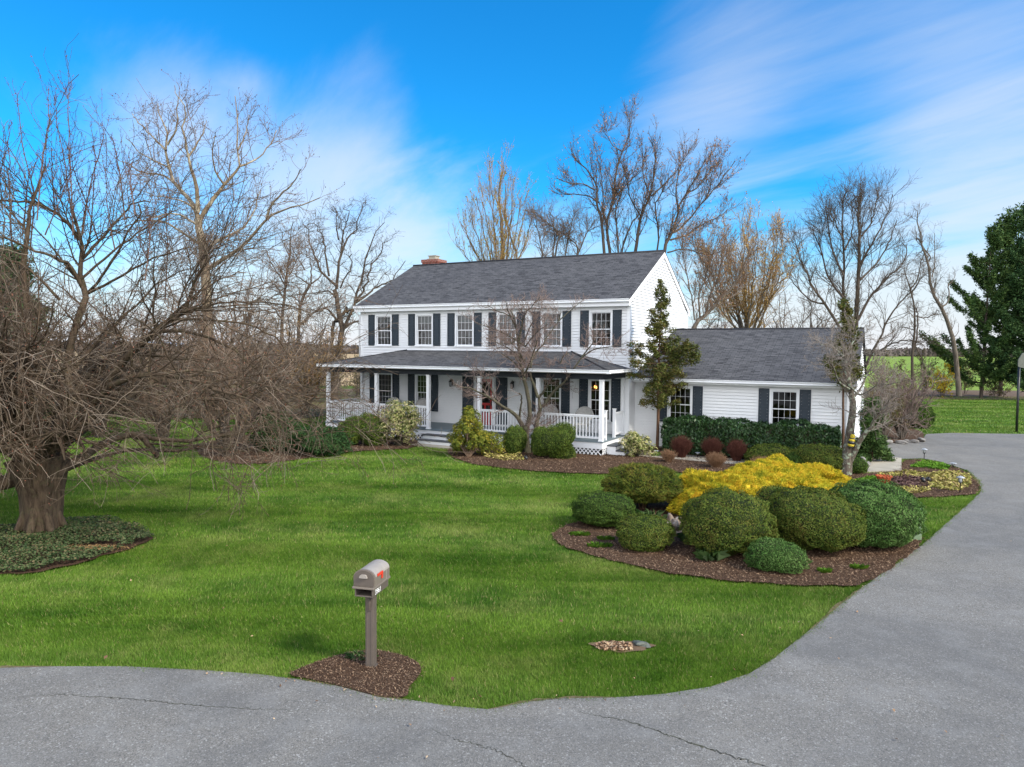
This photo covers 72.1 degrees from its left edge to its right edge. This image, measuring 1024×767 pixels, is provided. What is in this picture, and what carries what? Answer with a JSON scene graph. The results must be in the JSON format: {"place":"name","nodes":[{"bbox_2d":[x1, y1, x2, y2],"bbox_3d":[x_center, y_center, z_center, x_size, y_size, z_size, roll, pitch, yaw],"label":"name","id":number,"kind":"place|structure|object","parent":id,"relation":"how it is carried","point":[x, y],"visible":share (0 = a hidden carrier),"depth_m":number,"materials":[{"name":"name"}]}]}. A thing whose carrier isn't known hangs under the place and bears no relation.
{"place":"outdoors","nodes":[
{"label":"outdoors","id":0,"kind":"place"},
{"bbox_2d":[0,433,1023,766],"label":"driveway","id":1,"kind":"structure","parent":0,"point":[926,641],"depth_m":7.63,"materials":[{"name":"asphalt"}]},
{"bbox_2d":[68,464,1009,762],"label":"leaf litter","id":2,"kind":"object","parent":1,"relation":"on","point":[612,644],"visible":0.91,"depth_m":9.21,"materials":[{"name":"brown plant"}]},
{"bbox_2d":[0,385,1023,711],"bbox_3d":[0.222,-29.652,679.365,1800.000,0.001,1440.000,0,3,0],"label":"ground","id":3,"kind":"structure","parent":0,"point":[470,595],"depth_m":11.37,"materials":[{"name":"plant"}]},
{"bbox_2d":[0,239,62,422],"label":"tree","id":4,"kind":"object","parent":3,"relation":"on","point":[18,260],"visible":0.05,"depth_m":32.58,"materials":[{"name":"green plant"}]},
{"bbox_2d":[0,208,63,356],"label":"tree","id":5,"kind":"object","parent":3,"relation":"on","point":[14,232],"visible":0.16,"depth_m":28.67,"materials":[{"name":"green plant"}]},
{"bbox_2d":[0,520,153,573],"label":"ivy bed","id":6,"kind":"object","parent":3,"relation":"on","point":[138,541],"visible":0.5,"depth_m":13.38,"materials":[{"name":"plant"}]},
{"bbox_2d":[0,515,153,571],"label":"ivy","id":7,"kind":"object","parent":6,"relation":"on","point":[94,524],"visible":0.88,"depth_m":13.71,"materials":[{"name":"green plant"}]},
{"bbox_2d":[2,281,184,436],"bbox_3d":[-17.980,-1.006,29.579,9.238,6.678,6.617,2,3,27],"label":"bare tree","id":8,"kind":"object","parent":3,"relation":"on","point":[74,301],"visible":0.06,"depth_m":29.91,"materials":[{"name":"brown plant"}]},
{"bbox_2d":[43,251,236,436],"bbox_3d":[-15.141,-2.021,29.729,7.640,8.745,6.214,0,3,0],"label":"bare tree","id":9,"kind":"object","parent":3,"relation":"on","point":[159,346],"visible":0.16,"depth_m":29.64,"materials":[{"name":"brown plant"}]},
{"bbox_2d":[110,388,359,419],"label":"leaf litter strip","id":10,"kind":"object","parent":3,"relation":"on","point":[316,415],"depth_m":44.06,"materials":[{"name":"plant"}]},
{"bbox_2d":[132,248,275,417],"bbox_3d":[-16.203,-2.896,37.839,7.769,9.673,8.643,-1,3,-26],"label":"bare tree","id":11,"kind":"object","parent":10,"relation":"on","point":[235,319],"visible":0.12,"depth_m":38.00,"materials":[{"name":"brown plant"}]},
{"bbox_2d":[91,69,345,406],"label":"plane tree","id":12,"kind":"object","parent":10,"relation":"on","point":[188,154],"visible":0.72,"depth_m":43.50,"materials":[{"name":"brown plant"}]},
{"bbox_2d":[196,234,322,410],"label":"bare tree","id":13,"kind":"object","parent":10,"relation":"on","point":[249,310],"visible":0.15,"depth_m":41.70,"materials":[{"name":"brown plant"}]},
{"bbox_2d":[242,210,326,411],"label":"crooked tree","id":14,"kind":"object","parent":10,"relation":"on","point":[291,260],"visible":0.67,"depth_m":41.73,"materials":[{"name":"brown plant"}]},
{"bbox_2d":[242,303,360,415],"bbox_3d":[-12.003,-1.360,39.763,6.998,6.470,5.088,0,3,0],"label":"bare tree","id":15,"kind":"object","parent":10,"relation":"on","point":[304,383],"visible":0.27,"depth_m":39.48,"materials":[{"name":"brown plant"}]},
{"bbox_2d":[260,220,350,404],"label":"crooked tree","id":16,"kind":"object","parent":10,"relation":"on","point":[306,288],"visible":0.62,"depth_m":46.78,"materials":[{"name":"brown plant"}]},
{"bbox_2d":[293,191,406,399],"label":"crooked tree","id":17,"kind":"object","parent":10,"relation":"on","point":[356,301],"visible":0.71,"depth_m":49.73,"materials":[{"name":"brown plant"}]},
{"bbox_2d":[0,33,469,535],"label":"cherry tree","id":18,"kind":"object","parent":3,"relation":"on","point":[42,462],"visible":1,"depth_m":14.24,"materials":[{"name":"brown plant"}]},
{"bbox_2d":[220,272,342,413],"bbox_3d":[-11.249,-1.660,34.114,6.117,7.663,7.270,0,3,0],"label":"bare tree","id":19,"kind":"object","parent":3,"relation":"on","point":[279,358],"visible":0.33,"depth_m":34.14,"materials":[{"name":"brown plant"}]},
{"bbox_2d":[198,435,417,463],"bbox_3d":[-8.449,2.406,28.835,8.872,0.001,8.185,-2,4,-41],"label":"mulch bed","id":20,"kind":"object","parent":3,"relation":"on","point":[303,454],"visible":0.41,"depth_m":25.75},
{"bbox_2d":[112,296,350,454],"bbox_3d":[-9.398,-0.169,24.870,7.338,5.617,7.650,0,3,-13],"label":"thicket tree","id":21,"kind":"object","parent":20,"relation":"on","point":[252,415],"visible":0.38,"depth_m":24.57,"materials":[{"name":"brown plant"}]},
{"bbox_2d":[244,407,303,451],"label":"juniper","id":22,"kind":"object","parent":20,"relation":"on","point":[264,433],"visible":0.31,"depth_m":26.12,"materials":[{"name":"green plant"}]},
{"bbox_2d":[273,424,355,455],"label":"juniper","id":23,"kind":"object","parent":20,"relation":"on","point":[340,440],"visible":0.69,"depth_m":25.23,"materials":[{"name":"green plant"}]},
{"bbox_2d":[338,415,361,444],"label":"boxwood","id":24,"kind":"object","parent":20,"relation":"on","point":[355,438],"visible":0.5,"depth_m":27.84,"materials":[{"name":"green plant"}]},
{"bbox_2d":[359,412,389,445],"bbox_3d":[-5.645,1.834,28.254,1.573,1.381,1.214,3,4,41],"label":"boxwood","id":25,"kind":"object","parent":20,"relation":"on","point":[363,440],"visible":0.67,"depth_m":27.80,"materials":[{"name":"green plant"}]},
{"bbox_2d":[374,398,423,445],"bbox_3d":[-4.522,1.553,28.104,2.055,1.957,1.666,0,3,0],"label":"pieris","id":26,"kind":"object","parent":20,"relation":"on","point":[401,415],"visible":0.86,"depth_m":27.75,"materials":[{"name":"green plant"}]},
{"bbox_2d":[290,650,420,696],"bbox_3d":[-1.752,3.454,8.526,1.567,0.001,1.016,2,3,23],"label":"mulch bed","id":27,"kind":"object","parent":3,"relation":"on","point":[392,671],"visible":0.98,"depth_m":8.40,"materials":[{"name":"wood"}]},
{"bbox_2d":[352,559,389,666],"bbox_3d":[-1.712,2.861,8.613,0.292,1.309,0.496,1,3,13],"label":"mailbox","id":28,"kind":"object","parent":27,"relation":"on","point":[371,580],"visible":1,"depth_m":8.54,"materials":[{"name":"beige plastic"}]},
{"bbox_2d":[354,571,373,586],"bbox_3d":[-1.764,2.321,8.362,0.247,0.186,0.038,1,3,13],"label":"door","id":29,"kind":"structure","parent":28,"relation":"in","point":[361,578],"depth_m":8.37,"materials":[{"name":"beige plastic"}]},
{"bbox_2d":[447,138,536,260],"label":"budding tree","id":30,"kind":"object","parent":3,"relation":"on","point":[503,232],"visible":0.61,"depth_m":48.59,"materials":[{"name":"brown plant"}]},
{"bbox_2d":[518,192,610,256],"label":"bare tree","id":31,"kind":"object","parent":3,"relation":"on","point":[556,232],"visible":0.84,"depth_m":51.89,"materials":[{"name":"brown plant"}]},
{"bbox_2d":[316,250,866,455],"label":"house","id":32,"kind":"structure","parent":3,"relation":"on","point":[755,374],"depth_m":29.49,"materials":[{"name":"white"}]},
{"bbox_2d":[374,315,391,345],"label":"window","id":33,"kind":"structure","parent":32,"relation":"in","point":[384,337],"depth_m":33.40,"materials":[{"name":"glass"}]},
{"bbox_2d":[379,373,391,408],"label":"window","id":34,"kind":"structure","parent":32,"relation":"in","point":[385,379],"depth_m":33.50,"materials":[{"name":"white paint"}]},
{"bbox_2d":[415,374,425,411],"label":"window","id":35,"kind":"structure","parent":32,"relation":"in","point":[420,379],"depth_m":32.52,"materials":[{"name":"white paint"}]},
{"bbox_2d":[414,314,432,346],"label":"window","id":36,"kind":"structure","parent":32,"relation":"in","point":[423,322],"depth_m":32.30,"materials":[{"name":"glass"}]},
{"bbox_2d":[454,313,473,346],"bbox_3d":[-2.081,-2.377,31.251,1.025,1.490,0.225,2,3,28],"label":"window","id":37,"kind":"structure","parent":32,"relation":"in","point":[464,326],"depth_m":31.28,"materials":[{"name":"glass"}]},
{"bbox_2d":[482,379,491,424],"bbox_3d":[-1.195,0.803,30.864,0.790,2.010,0.114,2,3,28],"label":"door","id":38,"kind":"structure","parent":32,"relation":"in","point":[486,403],"depth_m":30.84,"materials":[{"name":"red paint"}]},
{"bbox_2d":[496,312,516,346],"bbox_3d":[-0.202,-2.313,30.246,1.030,1.490,0.225,2,3,28],"label":"window","id":39,"kind":"structure","parent":32,"relation":"in","point":[498,314],"depth_m":30.28,"materials":[{"name":"white paint"}]},
{"bbox_2d":[540,378,560,419],"bbox_3d":[1.627,0.600,29.364,0.990,1.755,0.165,2,3,28],"label":"window","id":40,"kind":"structure","parent":32,"relation":"in","point":[556,396],"depth_m":29.35,"materials":[{"name":"white paint"}]},
{"bbox_2d":[540,311,561,346],"bbox_3d":[1.686,-2.251,29.281,1.028,1.490,0.304,2,3,28],"label":"window","id":41,"kind":"structure","parent":32,"relation":"in","point":[558,335],"depth_m":29.22,"materials":[{"name":"white paint"}]},
{"bbox_2d":[574,406,593,434],"bbox_3d":[2.828,1.470,27.956,0.772,1.087,0.671,1,3,20],"label":"wicker chair","id":42,"kind":"object","parent":32,"relation":"on","point":[585,410],"visible":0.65,"depth_m":28.13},
{"bbox_2d":[588,379,610,422],"bbox_3d":[3.536,0.665,28.344,1.020,1.755,0.165,2,3,28],"label":"window","id":43,"kind":"structure","parent":32,"relation":"in","point":[593,384],"depth_m":28.42,"materials":[{"name":"white paint"}]},
{"bbox_2d":[588,310,612,347],"bbox_3d":[3.597,-2.186,28.261,1.039,1.490,0.304,2,3,28],"label":"window","id":44,"kind":"structure","parent":32,"relation":"in","point":[601,317],"depth_m":28.21,"materials":[{"name":"white paint"}]},
{"bbox_2d":[667,386,692,417],"bbox_3d":[6.574,0.818,27.540,1.025,1.455,0.165,2,3,28],"label":"window","id":45,"kind":"structure","parent":32,"relation":"in","point":[686,395],"depth_m":27.53,"materials":[{"name":"glass"}]},
{"bbox_2d":[769,389,799,425],"bbox_3d":[9.953,0.932,25.734,1.060,1.455,0.165,2,3,28],"label":"window","id":46,"kind":"structure","parent":32,"relation":"in","point":[783,403],"depth_m":25.76,"materials":[{"name":"white paint"}]},
{"bbox_2d":[545,92,699,252],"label":"maple tree","id":47,"kind":"object","parent":3,"relation":"on","point":[616,193],"visible":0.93,"depth_m":49.57,"materials":[{"name":"brown plant"}]},
{"bbox_2d":[448,446,862,476],"bbox_3d":[6.555,2.618,26.816,18.328,0.001,11.179,0,3,0],"label":"mulch bed","id":48,"kind":"object","parent":3,"relation":"on","point":[554,466],"visible":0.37,"depth_m":24.15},
{"bbox_2d":[449,405,485,456],"bbox_3d":[-1.553,1.722,25.344,1.403,1.916,1.220,0,3,0],"label":"azalea","id":49,"kind":"object","parent":48,"relation":"on","point":[467,429],"visible":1,"depth_m":25.17,"materials":[{"name":"green plant"}]},
{"bbox_2d":[473,430,505,454],"bbox_3d":[-0.853,2.162,25.726,1.300,1.022,1.370,0,3,0],"label":"azalea","id":50,"kind":"object","parent":48,"relation":"on","point":[490,440],"visible":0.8,"depth_m":25.51,"materials":[{"name":"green plant"}]},
{"bbox_2d":[502,425,526,454],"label":"boxwood","id":51,"kind":"object","parent":48,"relation":"on","point":[515,439],"visible":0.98,"depth_m":25.67,"materials":[{"name":"green plant"}]},
{"bbox_2d":[530,426,547,455],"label":"boxwood","id":52,"kind":"object","parent":48,"relation":"on","point":[534,441],"visible":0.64,"depth_m":25.17,"materials":[{"name":"green plant"}]},
{"bbox_2d":[448,283,646,452],"bbox_3d":[1.267,-0.520,26.169,7.199,6.456,3.666,0,3,0],"label":"dogwood tree","id":53,"kind":"object","parent":48,"relation":"on","point":[502,333],"visible":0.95,"depth_m":25.96,"materials":[{"name":"brown plant"}]},
{"bbox_2d":[536,421,575,458],"bbox_3d":[1.572,2.098,25.088,1.458,1.514,1.064,1,3,11],"label":"boxwood","id":54,"kind":"object","parent":48,"relation":"on","point":[556,440],"visible":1,"depth_m":24.83,"materials":[{"name":"green plant"}]},
{"bbox_2d":[196,435,980,698],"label":"mulch shreds","id":55,"kind":"object","parent":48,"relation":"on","point":[616,559],"visible":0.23,"depth_m":13.33,"materials":[{"name":"wood"}]},
{"bbox_2d":[618,430,658,456],"bbox_3d":[4.616,2.228,25.778,1.374,1.030,1.307,2,3,31],"label":"pieris","id":56,"kind":"object","parent":48,"relation":"on","point":[635,440],"visible":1,"depth_m":25.54,"materials":[{"name":"green plant"}]},
{"bbox_2d":[624,278,701,449],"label":"hinoki cypress","id":57,"kind":"object","parent":48,"relation":"on","point":[673,358],"visible":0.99,"depth_m":26.79,"materials":[{"name":"green plant"}]},
{"bbox_2d":[670,434,692,456],"bbox_3d":[6.163,2.248,25.518,0.971,0.927,0.919,0,3,0],"label":"barberry","id":58,"kind":"object","parent":48,"relation":"on","point":[682,446],"visible":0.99,"depth_m":25.36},
{"bbox_2d":[701,436,724,456],"bbox_3d":[7.206,2.305,25.448,0.919,0.836,0.925,-1,3,-23],"label":"barberry","id":59,"kind":"object","parent":48,"relation":"on","point":[714,444],"visible":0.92,"depth_m":25.28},
{"bbox_2d":[705,451,728,466],"bbox_3d":[6.797,2.531,23.491,0.844,0.572,0.799,2,3,24],"label":"spirea","id":60,"kind":"object","parent":48,"relation":"on","point":[713,460],"visible":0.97,"depth_m":23.37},
{"bbox_2d":[724,438,747,460],"bbox_3d":[7.914,2.320,24.798,0.888,0.881,0.862,0,3,0],"label":"barberry","id":61,"kind":"object","parent":48,"relation":"on","point":[736,450],"visible":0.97,"depth_m":24.67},
{"bbox_2d":[660,414,841,458],"bbox_3d":[8.534,1.940,25.525,6.328,1.623,1.316,2,3,28],"label":"laurel hedge","id":62,"kind":"object","parent":48,"relation":"on","point":[698,429],"visible":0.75,"depth_m":25.19,"materials":[{"name":"plant"}]},
{"bbox_2d":[743,443,793,460],"bbox_3d":[8.897,2.414,24.280,1.823,0.745,1.630,0,3,0],"label":"yew mound","id":63,"kind":"object","parent":48,"relation":"on","point":[765,449],"visible":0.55,"depth_m":23.87,"materials":[{"name":"green plant"}]},
{"bbox_2d":[790,443,842,469],"bbox_3d":[10.114,2.407,23.019,1.901,0.899,1.929,0,3,0],"label":"yew mound","id":64,"kind":"object","parent":48,"relation":"on","point":[820,453],"visible":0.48,"depth_m":22.43,"materials":[{"name":"green plant"}]},
{"bbox_2d":[821,294,865,447],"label":"hinoki cypress","id":65,"kind":"object","parent":48,"relation":"on","point":[849,309],"visible":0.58,"depth_m":23.78,"materials":[{"name":"green plant"}]},
{"bbox_2d":[801,308,923,474],"bbox_3d":[10.733,0.223,22.098,4.057,5.456,3.133,-2,4,-43],"label":"dogwood tree","id":66,"kind":"object","parent":48,"relation":"on","point":[849,455],"visible":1,"depth_m":22.07,"materials":[{"name":"brown plant"}]},
{"bbox_2d":[855,396,896,461],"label":"spruce","id":67,"kind":"object","parent":48,"relation":"on","point":[871,448],"visible":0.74,"depth_m":24.82,"materials":[{"name":"green plant"}]},
{"bbox_2d":[659,129,751,263],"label":"maple tree","id":68,"kind":"object","parent":3,"relation":"on","point":[709,168],"visible":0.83,"depth_m":46.88,"materials":[{"name":"brown plant"}]},
{"bbox_2d":[670,213,782,327],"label":"bare tree","id":69,"kind":"object","parent":3,"relation":"on","point":[725,292],"visible":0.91,"depth_m":45.76,"materials":[{"name":"brown plant"}]},
{"bbox_2d":[552,501,921,585],"bbox_3d":[5.769,3.130,16.266,6.483,0.001,10.037,3,4,37],"label":"mulch bed","id":70,"kind":"object","parent":3,"relation":"on","point":[776,578],"visible":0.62,"depth_m":13.04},
{"bbox_2d":[571,490,635,527],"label":"clipped yew","id":71,"kind":"object","parent":70,"relation":"on","point":[607,509],"visible":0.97,"depth_m":15.24,"materials":[{"name":"green plant"}]},
{"bbox_2d":[600,461,683,509],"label":"topiary dome","id":72,"kind":"structure","parent":70,"relation":"on","point":[645,485],"depth_m":16.60,"materials":[{"name":"green plant"}]},
{"bbox_2d":[615,512,677,551],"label":"clipped yew","id":73,"kind":"object","parent":70,"relation":"on","point":[639,532],"visible":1,"depth_m":13.54,"materials":[{"name":"green plant"}]},
{"bbox_2d":[692,546,730,561],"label":"daylily","id":74,"kind":"object","parent":70,"relation":"on","point":[701,554],"visible":0.93,"depth_m":12.94,"materials":[{"name":"green plant"}]},
{"bbox_2d":[666,467,767,516],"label":"golden cypress","id":75,"kind":"object","parent":70,"relation":"on","point":[697,483],"visible":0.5,"depth_m":16.36,"materials":[{"name":"yellow plant"}]},
{"bbox_2d":[677,486,779,555],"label":"clipped yew","id":76,"kind":"object","parent":70,"relation":"on","point":[729,520],"visible":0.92,"depth_m":13.12,"materials":[{"name":"green plant"}]},
{"bbox_2d":[724,463,808,487],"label":"golden cypress","id":77,"kind":"object","parent":70,"relation":"on","point":[763,473],"visible":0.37,"depth_m":18.66,"materials":[{"name":"yellow plant"}]},
{"bbox_2d":[754,485,788,537],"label":"clipped yew","id":78,"kind":"object","parent":70,"relation":"on","point":[766,492],"visible":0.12,"depth_m":14.47,"materials":[{"name":"green plant"}]},
{"bbox_2d":[743,536,812,573],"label":"clipped yew","id":79,"kind":"object","parent":70,"relation":"on","point":[777,554],"visible":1,"depth_m":12.28,"materials":[{"name":"green plant"}]},
{"bbox_2d":[730,453,842,489],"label":"golden cypress","id":80,"kind":"object","parent":70,"relation":"on","point":[779,460],"visible":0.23,"depth_m":20.07,"materials":[{"name":"yellow plant"}]},
{"bbox_2d":[756,473,816,487],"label":"golden cypress","id":81,"kind":"object","parent":70,"relation":"on","point":[795,481],"visible":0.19,"depth_m":18.05,"materials":[{"name":"yellow plant"}]},
{"bbox_2d":[765,485,867,552],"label":"clipped yew","id":82,"kind":"object","parent":70,"relation":"on","point":[813,517],"visible":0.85,"depth_m":13.30,"materials":[{"name":"green plant"}]},
{"bbox_2d":[789,462,854,486],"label":"golden cypress","id":83,"kind":"object","parent":70,"relation":"on","point":[829,473],"visible":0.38,"depth_m":19.62,"materials":[{"name":"yellow plant"}]},
{"bbox_2d":[829,478,927,548],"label":"clipped yew","id":84,"kind":"object","parent":70,"relation":"on","point":[893,514],"visible":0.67,"depth_m":13.55,"materials":[{"name":"green plant"}]},
{"bbox_2d":[687,191,811,327],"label":"golden tree","id":85,"kind":"object","parent":3,"relation":"on","point":[751,303],"visible":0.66,"depth_m":51.20,"materials":[{"name":"brown plant"}]},
{"bbox_2d":[758,163,955,366],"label":"spreading tree","id":86,"kind":"object","parent":3,"relation":"on","point":[856,245],"visible":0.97,"depth_m":49.63,"materials":[{"name":"brown plant"}]},
{"bbox_2d":[867,457,901,472],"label":"concrete walk","id":87,"kind":"structure","parent":3,"relation":"on","point":[881,465],"depth_m":23.95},
{"bbox_2d":[880,427,923,442],"bbox_3d":[18.229,2.395,33.066,1.986,0.001,7.623,2,3,30],"label":"mulch bed","id":88,"kind":"object","parent":3,"relation":"on","point":[910,437],"visible":0.33,"depth_m":32.68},
{"bbox_2d":[861,373,918,437],"bbox_3d":[16.299,1.013,30.891,2.391,2.992,2.607,-1,3,-21],"label":"bare shrub","id":89,"kind":"object","parent":88,"relation":"on","point":[884,429],"visible":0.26,"depth_m":30.65,"materials":[{"name":"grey plant"}]},
{"bbox_2d":[863,362,957,438],"bbox_3d":[17.593,0.534,31.473,4.589,3.916,3.608,0,3,0],"label":"bare shrub","id":90,"kind":"object","parent":88,"relation":"on","point":[909,408],"visible":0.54,"depth_m":31.08,"materials":[{"name":"brown plant"}]},
{"bbox_2d":[852,459,979,496],"bbox_3d":[12.819,2.901,22.012,3.229,0.001,7.972,3,4,38],"label":"mulch bed","id":91,"kind":"object","parent":3,"relation":"on","point":[970,490],"visible":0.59,"depth_m":20.62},
{"bbox_2d":[877,469,972,489],"bbox_3d":[13.197,2.872,21.469,3.189,0.214,2.692,-1,3,-21],"label":"ground cover","id":92,"kind":"object","parent":91,"relation":"on","point":[951,479],"visible":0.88,"depth_m":21.52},
{"bbox_2d":[910,459,950,469],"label":"ground cover","id":93,"kind":"object","parent":91,"relation":"on","point":[931,464],"visible":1,"depth_m":23.84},
{"bbox_2d":[894,243,949,396],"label":"broken tree","id":94,"kind":"object","parent":3,"relation":"on","point":[915,316],"visible":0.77,"depth_m":57.76,"materials":[{"name":"brown plant"}]},
{"bbox_2d":[909,403,935,428],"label":"round bush","id":95,"kind":"object","parent":3,"relation":"on","point":[931,413],"visible":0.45,"depth_m":35.57,"materials":[{"name":"green plant"}]},
{"bbox_2d":[900,201,961,395],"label":"broken tree","id":96,"kind":"object","parent":3,"relation":"on","point":[954,346],"visible":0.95,"depth_m":57.70,"materials":[{"name":"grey plant"}]},
{"bbox_2d":[864,389,1023,399],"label":"leaf litter strip","id":97,"kind":"object","parent":3,"relation":"on","point":[973,393],"depth_m":64.09,"materials":[{"name":"plant"}]},
{"bbox_2d":[735,283,862,327],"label":"bare tree","id":98,"kind":"object","parent":97,"relation":"on","point":[784,317],"visible":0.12,"depth_m":58.77,"materials":[{"name":"brown plant"}]},
{"bbox_2d":[759,282,872,357],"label":"bare tree","id":99,"kind":"object","parent":97,"relation":"on","point":[811,305],"visible":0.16,"depth_m":61.88,"materials":[{"name":"brown plant"}]},
{"bbox_2d":[914,344,941,392],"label":"brush shrub","id":100,"kind":"object","parent":97,"relation":"on","point":[928,373],"visible":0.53,"depth_m":63.91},
{"bbox_2d":[924,356,959,396],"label":"forsythia","id":101,"kind":"object","parent":97,"relation":"on","point":[944,384],"visible":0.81,"depth_m":60.78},
{"bbox_2d":[977,372,1014,396],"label":"brush shrub","id":102,"kind":"object","parent":97,"relation":"on","point":[996,387],"visible":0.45,"depth_m":61.89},
{"bbox_2d":[919,224,1016,397],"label":"evergreen tree","id":103,"kind":"object","parent":3,"relation":"on","point":[979,312],"visible":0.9,"depth_m":59.61,"materials":[{"name":"green plant"}]},
{"bbox_2d":[979,201,1023,392],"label":"evergreen tree","id":104,"kind":"object","parent":3,"relation":"on","point":[1013,319],"visible":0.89,"depth_m":57.75,"materials":[{"name":"green plant"}]},
{"bbox_2d":[983,202,1023,395],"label":"evergreen tree","id":105,"kind":"object","parent":3,"relation":"on","point":[1008,229],"visible":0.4,"depth_m":61.84,"materials":[{"name":"green plant"}]},
{"bbox_2d":[1015,353,1023,431],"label":"basketball hoop","id":106,"kind":"object","parent":3,"relation":"on","point":[1021,362],"visible":0.9,"depth_m":34.41,"materials":[{"name":"black metal"}]},
{"bbox_2d":[0,0,1023,349],"label":"sky","id":107,"kind":"structure","parent":0,"point":[401,102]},
{"bbox_2d":[864,356,1021,390],"bbox_3d":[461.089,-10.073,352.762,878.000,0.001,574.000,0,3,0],"label":"spring field","id":108,"kind":"structure","parent":0,"point":[907,364],"depth_m":173.94,"materials":[{"name":"plant"}]},
{"bbox_2d":[866,347,1012,356],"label":"woods","id":109,"kind":"object","parent":108,"relation":"on","point":[905,352],"visible":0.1,"depth_m":562.32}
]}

